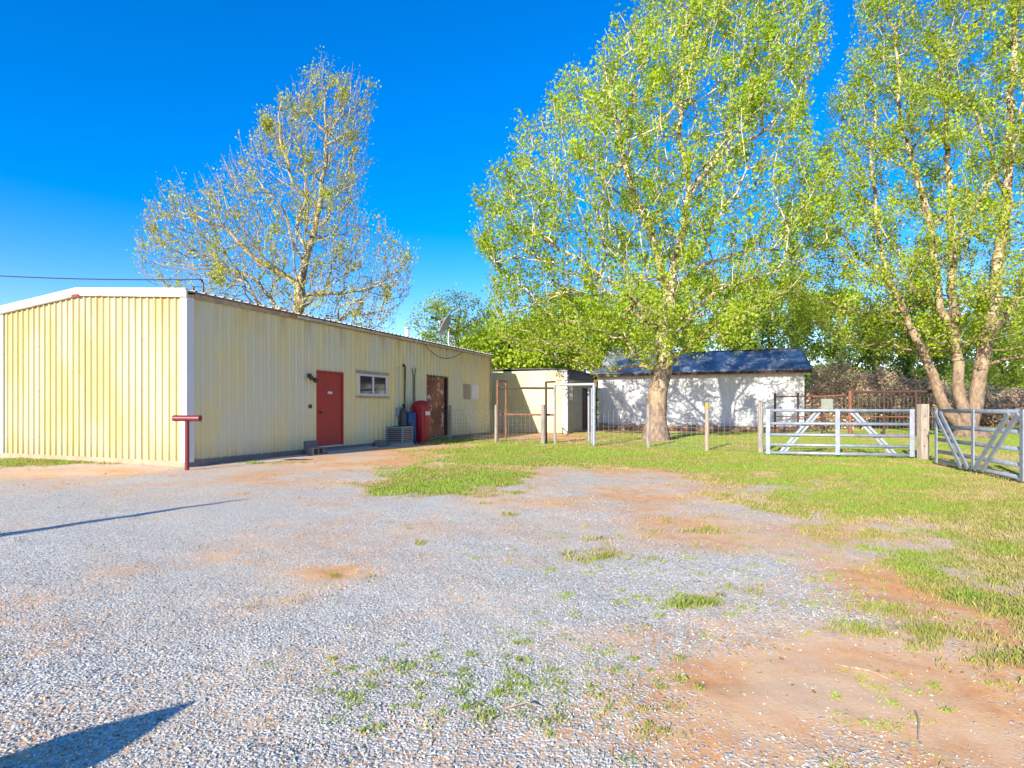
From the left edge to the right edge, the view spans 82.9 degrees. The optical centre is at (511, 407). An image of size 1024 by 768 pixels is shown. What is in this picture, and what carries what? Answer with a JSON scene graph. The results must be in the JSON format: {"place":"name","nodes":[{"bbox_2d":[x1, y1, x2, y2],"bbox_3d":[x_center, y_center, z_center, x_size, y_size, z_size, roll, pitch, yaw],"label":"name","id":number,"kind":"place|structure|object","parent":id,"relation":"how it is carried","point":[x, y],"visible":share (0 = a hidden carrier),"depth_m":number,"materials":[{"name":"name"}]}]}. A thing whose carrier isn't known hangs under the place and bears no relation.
{"place":"outdoors","nodes":[
{"label":"outdoors","id":0,"kind":"place"},
{"bbox_2d":[0,412,1023,767],"bbox_3d":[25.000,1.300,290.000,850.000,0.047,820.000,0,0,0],"label":"ground","id":1,"kind":"structure","parent":0,"point":[992,714],"depth_m":3.50,"materials":[{"name":"grey gravel"}]},
{"bbox_2d":[172,415,201,469],"bbox_3d":[-6.814,0.774,12.161,0.600,1.251,0.132,0,0,7],"label":"hitching post","id":2,"kind":"object","parent":1,"relation":"on","point":[186,418],"visible":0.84,"depth_m":12.12,"materials":[{"name":"red metal"}]},
{"bbox_2d":[0,279,493,466],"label":"metal building","id":3,"kind":"structure","parent":1,"relation":"on","point":[116,375],"depth_m":14.51,"materials":[{"name":"yellow paint"}]},
{"bbox_2d":[316,370,343,446],"bbox_3d":[-5.397,0.027,17.208,0.150,2.235,1.220,0,0,22],"label":"door","id":4,"kind":"structure","parent":3,"relation":"in","point":[330,384],"depth_m":17.20,"materials":[{"name":"red paint"}]},
{"bbox_2d":[356,370,388,397],"bbox_3d":[-4.603,-0.765,19.217,0.065,0.870,1.820,0,0,22],"label":"window","id":5,"kind":"structure","parent":3,"relation":"in","point":[370,386],"depth_m":19.17,"materials":[{"name":"white glass"}]},
{"bbox_2d":[427,375,447,436],"bbox_3d":[-3.058,-0.080,23.297,0.220,2.440,1.830,0,0,22],"label":"rusty door","id":6,"kind":"structure","parent":3,"relation":"in","point":[437,386],"depth_m":23.38,"materials":[{"name":"brown metal"}]},
{"bbox_2d":[438,315,450,344],"bbox_3d":[-2.896,-3.368,25.718,0.797,1.535,0.990,0,0,0],"label":"satellite dish","id":7,"kind":"object","parent":3,"relation":"on","point":[445,325],"visible":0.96,"depth_m":25.53,"materials":[{"name":"metal"}]},
{"bbox_2d":[126,46,418,331],"bbox_3d":[-12.829,-8.944,31.991,15.518,21.633,11.076,0,0,0],"label":"budding tree","id":8,"kind":"object","parent":1,"relation":"on","point":[303,299],"visible":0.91,"depth_m":31.16,"materials":[{"name":"grey plant"}]},
{"bbox_2d":[304,440,317,453],"bbox_3d":[-5.674,1.105,16.370,0.040,0.360,0.500,-9,-3,21],"label":"cinder block","id":9,"kind":"object","parent":1,"relation":"on","point":[308,444],"visible":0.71,"depth_m":16.28,"materials":[{"name":"concrete"}]},
{"bbox_2d":[308,447,323,454],"bbox_3d":[-5.364,1.180,15.891,0.200,0.200,0.400,0,0,27],"label":"cinder block","id":10,"kind":"object","parent":1,"relation":"on","point":[315,450],"depth_m":15.85,"materials":[{"name":"concrete"}]},
{"bbox_2d":[324,446,378,453],"bbox_3d":[-4.967,1.315,17.493,0.564,0.170,2.450,0,0,22],"label":"concrete step","id":11,"kind":"object","parent":1,"relation":"on","point":[340,450],"visible":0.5,"depth_m":17.32,"materials":[{"name":"grey concrete"}]},
{"bbox_2d":[375,440,386,446],"bbox_3d":[-4.367,1.180,19.326,0.200,0.200,0.400,0,0,22],"label":"cinder block","id":12,"kind":"object","parent":1,"relation":"on","point":[380,443],"depth_m":19.18,"materials":[{"name":"concrete"}]},
{"bbox_2d":[386,426,413,446],"bbox_3d":[-3.874,0.982,20.027,0.718,0.727,0.740,0,0,22],"label":"air conditioner","id":13,"kind":"object","parent":1,"relation":"on","point":[402,436],"visible":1,"depth_m":19.78,"materials":[{"name":"grey metal"}]},
{"bbox_2d":[400,404,406,425],"bbox_3d":[-3.851,0.566,20.574,0.260,1.428,0.260,0,0,22],"label":"gas cylinder","id":14,"kind":"object","parent":1,"relation":"on","point":[403,416],"visible":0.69,"depth_m":20.48,"materials":[{"name":"metal"}]},
{"bbox_2d":[407,411,416,443],"bbox_3d":[-3.621,0.692,20.773,0.410,1.176,0.410,0,0,22],"label":"plastic drum","id":15,"kind":"object","parent":1,"relation":"on","point":[411,418],"visible":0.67,"depth_m":20.62,"materials":[{"name":"blue plastic"}]},
{"bbox_2d":[410,400,431,442],"bbox_3d":[-3.323,0.500,21.172,0.689,1.559,0.670,0,0,22],"label":"wheeled bin","id":16,"kind":"object","parent":1,"relation":"on","point":[421,409],"visible":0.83,"depth_m":20.89,"materials":[{"name":"red plastic"}]},
{"bbox_2d":[404,282,504,347],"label":"leafy tree","id":17,"kind":"object","parent":1,"relation":"on","point":[437,305],"visible":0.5,"depth_m":45.41,"materials":[{"name":"green plant"}]},
{"bbox_2d":[444,405,544,443],"bbox_3d":[-1.224,0.640,22.510,5.821,1.520,0.814,0,0,41],"label":"wire fence","id":18,"kind":"object","parent":1,"relation":"on","point":[496,428],"visible":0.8,"depth_m":21.45,"materials":[{"name":"grey metal"}]},
{"bbox_2d":[451,310,552,369],"bbox_3d":[-0.540,-2.774,39.028,7.304,8.198,6.280,0,0,0],"label":"leafy shrub","id":19,"kind":"object","parent":1,"relation":"on","point":[507,358],"visible":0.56,"depth_m":37.69,"materials":[{"name":"green plant"}]},
{"bbox_2d":[505,701,539,708],"bbox_3d":[0.044,1.276,2.495,0.153,0.020,0.019,0,0,-7],"label":"twig","id":20,"kind":"object","parent":1,"relation":"on","point":[526,702],"visible":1,"depth_m":2.50,"materials":[{"name":"beige wood"}]},
{"bbox_2d":[496,380,555,442],"bbox_3d":[0.100,0.122,22.267,1.575,2.555,4.146,0,0,-30],"label":"pipe frame","id":21,"kind":"object","parent":1,"relation":"on","point":[506,388],"visible":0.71,"depth_m":21.78,"materials":[{"name":"metal"}]},
{"bbox_2d":[492,368,595,433],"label":"cream outbuilding","id":22,"kind":"structure","parent":1,"relation":"on","point":[571,409],"depth_m":29.84,"materials":[{"name":"paint"}]},
{"bbox_2d":[569,380,574,399],"bbox_3d":[3.059,-0.900,29.738,0.050,1.000,1.000,0,0,22],"label":"window","id":23,"kind":"structure","parent":22,"relation":"in","point":[571,388],"depth_m":29.73,"materials":[{"name":"beige paint"}]},
{"bbox_2d":[582,388,586,429],"bbox_3d":[4.039,0.060,32.253,0.070,2.320,1.000,0,0,22],"label":"door","id":24,"kind":"structure","parent":22,"relation":"in","point":[584,392],"depth_m":32.22,"materials":[{"name":"metal"}]},
{"bbox_2d":[553,383,595,445],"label":"gate arch","id":25,"kind":"structure","parent":1,"relation":"on","point":[593,385],"depth_m":19.49,"materials":[{"name":"metal"}]},
{"bbox_2d":[588,388,591,443],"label":"walk gate","id":26,"kind":"structure","parent":25,"relation":"attached to","point":[590,428],"depth_m":20.07,"materials":[{"name":"metal"}]},
{"bbox_2d":[520,280,634,372],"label":"leafy tree","id":27,"kind":"object","parent":1,"relation":"on","point":[572,354],"visible":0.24,"depth_m":42.72,"materials":[{"name":"green plant"}]},
{"bbox_2d":[144,519,1019,716],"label":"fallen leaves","id":28,"kind":"object","parent":1,"relation":"on","point":[685,677],"visible":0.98,"depth_m":2.92,"materials":[{"name":"brown plant"}]},
{"bbox_2d":[602,423,612,429],"bbox_3d":[5.675,1.106,34.713,0.754,0.395,0.735,0,0,-41],"label":"rock","id":29,"kind":"object","parent":1,"relation":"on","point":[605,426],"visible":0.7,"depth_m":34.47,"materials":[{"name":"stone"}]},
{"bbox_2d":[615,425,627,429],"bbox_3d":[6.477,1.186,34.392,0.742,0.339,0.861,0,0,8],"label":"rock","id":30,"kind":"object","parent":1,"relation":"on","point":[620,427],"visible":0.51,"depth_m":34.15,"materials":[{"name":"stone"}]},
{"bbox_2d":[571,273,681,353],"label":"leafy tree","id":31,"kind":"object","parent":1,"relation":"on","point":[634,319],"visible":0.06,"depth_m":49.28,"materials":[{"name":"green plant"}]},
{"bbox_2d":[628,424,637,429],"bbox_3d":[7.234,1.109,34.418,0.746,0.364,0.756,0,0,-19],"label":"rock","id":32,"kind":"object","parent":1,"relation":"on","point":[630,426],"visible":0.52,"depth_m":34.30,"materials":[{"name":"stone"}]},
{"bbox_2d":[255,464,1022,767],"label":"weeds","id":33,"kind":"object","parent":1,"relation":"on","point":[549,734],"visible":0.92,"depth_m":2.74,"materials":[{"name":"green plant"}]},
{"bbox_2d":[465,0,852,441],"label":"sycamore tree","id":34,"kind":"object","parent":1,"relation":"on","point":[665,326],"visible":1,"depth_m":21.08,"materials":[{"name":"green plant"}]},
{"bbox_2d":[596,402,763,452],"bbox_3d":[5.122,0.620,18.254,5.318,1.560,0.633,0,0,35],"label":"wire fence","id":35,"kind":"object","parent":1,"relation":"on","point":[760,449],"visible":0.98,"depth_m":17.67,"materials":[{"name":"brown wood"}]},
{"bbox_2d":[636,267,762,351],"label":"leafy tree","id":36,"kind":"object","parent":1,"relation":"on","point":[706,346],"visible":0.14,"depth_m":50.23,"materials":[{"name":"green plant"}]},
{"bbox_2d":[695,426,704,430],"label":"rock","id":37,"kind":"object","parent":1,"relation":"on","point":[699,428],"visible":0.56,"depth_m":32.39,"materials":[{"name":"stone"}]},
{"bbox_2d":[593,348,812,431],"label":"white shed","id":38,"kind":"structure","parent":1,"relation":"on","point":[721,383],"depth_m":33.37,"materials":[{"name":"paint"}]},
{"bbox_2d":[709,425,717,430],"bbox_3d":[11.322,1.176,32.550,0.738,0.451,0.721,0,0,-18],"label":"rock","id":39,"kind":"object","parent":1,"relation":"on","point":[713,428],"visible":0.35,"depth_m":32.34,"materials":[{"name":"stone"}]},
{"bbox_2d":[717,426,727,431],"bbox_3d":[11.667,1.161,32.170,0.646,0.289,0.626,0,0,33],"label":"rock","id":40,"kind":"object","parent":1,"relation":"on","point":[720,429],"visible":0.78,"depth_m":31.98,"materials":[{"name":"stone"}]},
{"bbox_2d":[728,426,738,431],"bbox_3d":[12.187,1.155,31.983,0.569,0.347,0.626,0,0,-28],"label":"rock","id":41,"kind":"object","parent":1,"relation":"on","point":[734,428],"visible":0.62,"depth_m":31.82,"materials":[{"name":"stone"}]},
{"bbox_2d":[738,426,746,430],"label":"rock","id":42,"kind":"object","parent":1,"relation":"on","point":[742,428],"visible":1,"depth_m":31.63,"materials":[{"name":"stone"}]},
{"bbox_2d":[751,426,757,431],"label":"rock","id":43,"kind":"object","parent":1,"relation":"on","point":[755,428],"visible":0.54,"depth_m":31.78,"materials":[{"name":"stone"}]},
{"bbox_2d":[503,362,1023,414],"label":"wood","id":44,"kind":"object","parent":1,"relation":"on","point":[947,379],"visible":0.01,"depth_m":98.84,"materials":[{"name":"brown plant"}]},
{"bbox_2d":[721,271,818,349],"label":"leafy tree","id":45,"kind":"object","parent":1,"relation":"on","point":[766,327],"visible":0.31,"depth_m":48.97,"materials":[{"name":"green plant"}]},
{"bbox_2d":[776,427,789,430],"bbox_3d":[14.587,1.124,31.264,0.558,0.243,0.750,0,0,-44],"label":"rock","id":46,"kind":"object","parent":1,"relation":"on","point":[785,429],"visible":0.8,"depth_m":31.03,"materials":[{"name":"stone"}]},
{"bbox_2d":[804,380,842,430],"bbox_3d":[17.283,0.235,33.057,2.899,3.654,2.605,0,0,0],"label":"dry thicket","id":47,"kind":"object","parent":1,"relation":"on","point":[812,402],"visible":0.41,"depth_m":32.54,"materials":[{"name":"brown plant"}]},
{"bbox_2d":[780,281,896,404],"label":"leafy tree","id":48,"kind":"object","parent":1,"relation":"on","point":[829,351],"visible":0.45,"depth_m":47.09,"materials":[{"name":"green plant"}]},
{"bbox_2d":[804,352,888,429],"bbox_3d":[19.770,-0.618,35.086,5.272,5.484,4.439,0,0,0],"label":"dry thicket","id":49,"kind":"object","parent":1,"relation":"on","point":[844,376],"visible":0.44,"depth_m":34.41,"materials":[{"name":"brown plant"}]},
{"bbox_2d":[774,390,945,435],"bbox_3d":[15.907,0.297,26.674,7.126,2.205,0.270,0,0,14],"label":"corral fence","id":50,"kind":"object","parent":1,"relation":"on","point":[849,393],"visible":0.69,"depth_m":26.63,"materials":[{"name":"metal"}]},
{"bbox_2d":[821,399,832,408],"bbox_3d":[14.555,-0.120,26.800,0.540,0.600,0.040,0,0,0],"label":"sign board","id":51,"kind":"object","parent":50,"relation":"attached to","point":[826,403],"visible":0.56,"depth_m":26.78,"materials":[{"name":"grey paint"}]},
{"bbox_2d":[835,664,903,685],"bbox_3d":[1.723,1.276,2.796,0.032,0.020,0.301,0,0,-41],"label":"twig","id":52,"kind":"object","parent":1,"relation":"on","point":[867,670],"visible":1,"depth_m":2.81,"materials":[{"name":"beige wood"}]},
{"bbox_2d":[840,363,921,427],"bbox_3d":[23.406,-0.403,37.047,5.043,4.944,4.275,0,0,0],"label":"dry thicket","id":53,"kind":"object","parent":1,"relation":"on","point":[880,378],"visible":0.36,"depth_m":36.32,"materials":[{"name":"brown plant"}]},
{"bbox_2d":[755,0,1023,438],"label":"sycamore tree","id":54,"kind":"object","parent":1,"relation":"on","point":[989,297],"visible":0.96,"depth_m":24.46,"materials":[{"name":"green plant"}]},
{"bbox_2d":[850,284,969,405],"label":"leafy tree","id":55,"kind":"object","parent":1,"relation":"on","point":[905,365],"visible":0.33,"depth_m":45.23,"materials":[{"name":"green plant"}]},
{"bbox_2d":[914,710,919,740],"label":"twig","id":56,"kind":"object","parent":1,"relation":"on","point":[917,716],"visible":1,"depth_m":2.33,"materials":[{"name":"beige wood"}]},
{"bbox_2d":[882,375,955,428],"bbox_3d":[25.678,-0.092,36.012,4.986,3.976,4.486,0,0,-27],"label":"dry thicket","id":57,"kind":"object","parent":1,"relation":"on","point":[925,398],"visible":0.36,"depth_m":35.45,"materials":[{"name":"brown plant"}]},
{"bbox_2d":[917,404,928,459],"bbox_3d":[10.275,0.650,14.495,0.200,1.500,0.190,0,0,0],"label":"gate post","id":58,"kind":"object","parent":1,"relation":"on","point":[922,431],"visible":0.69,"depth_m":14.41,"materials":[{"name":"beige wood"}]},
{"bbox_2d":[764,409,916,456],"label":"farm gate","id":59,"kind":"structure","parent":58,"relation":"attached to","point":[837,435],"depth_m":15.14,"materials":[{"name":"metal"}]},
{"bbox_2d":[929,382,1017,426],"bbox_3d":[31.892,0.014,40.002,6.237,3.844,5.137,0,0,0],"label":"dry thicket","id":60,"kind":"object","parent":1,"relation":"on","point":[989,392],"visible":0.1,"depth_m":39.04,"materials":[{"name":"brown plant"}]},
{"bbox_2d":[931,295,1023,391],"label":"leafy tree","id":61,"kind":"object","parent":1,"relation":"on","point":[997,377],"visible":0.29,"depth_m":51.06,"materials":[{"name":"green plant"}]},
{"bbox_2d":[981,386,1023,427],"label":"dry thicket","id":62,"kind":"object","parent":1,"relation":"on","point":[1014,397],"visible":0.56,"depth_m":37.70,"materials":[{"name":"brown plant"}]},
{"bbox_3d":[8.720,0.600,9.520,0.138,1.600,0.138,0,0,0],"label":"gate post","id":63,"kind":"object","parent":1,"relation":"on","visible":0},
{"bbox_2d":[933,409,1023,480],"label":"farm gate","id":64,"kind":"structure","parent":63,"relation":"attached to","point":[1018,413],"depth_m":11.06,"materials":[{"name":"metal"}]},
{"bbox_3d":[-24.500,-2.150,18.400,1.800,7.500,0.309,0,0,0],"label":"utility pole","id":65,"kind":"object","parent":1,"relation":"on","visible":0},
{"bbox_2d":[0,275,199,279],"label":"power line","id":66,"kind":"object","parent":65,"relation":"attached to","point":[98,279],"visible":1,"depth_m":14.50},
{"bbox_2d":[0,424,1023,767],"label":"lawn grass","id":67,"kind":"structure","parent":0,"point":[624,446],"depth_m":9.57,"materials":[{"name":"green plant"}]},
{"bbox_2d":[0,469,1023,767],"bbox_3d":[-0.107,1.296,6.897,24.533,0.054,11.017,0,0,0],"label":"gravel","id":68,"kind":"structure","parent":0,"point":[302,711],"depth_m":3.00,"materials":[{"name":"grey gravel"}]},
{"bbox_2d":[0,0,1023,406],"label":"sky","id":69,"kind":"structure","parent":0,"point":[98,97],"materials":[{"name":"blue"}]},
{"bbox_2d":[668,424,675,430],"bbox_3d":[9.131,1.130,33.393,0.604,0.380,0.618,0,0,-36],"label":"rock","id":70,"kind":"object","parent":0,"point":[671,427],"visible":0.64,"depth_m":33.15,"materials":[{"name":"stone"}]}
]}

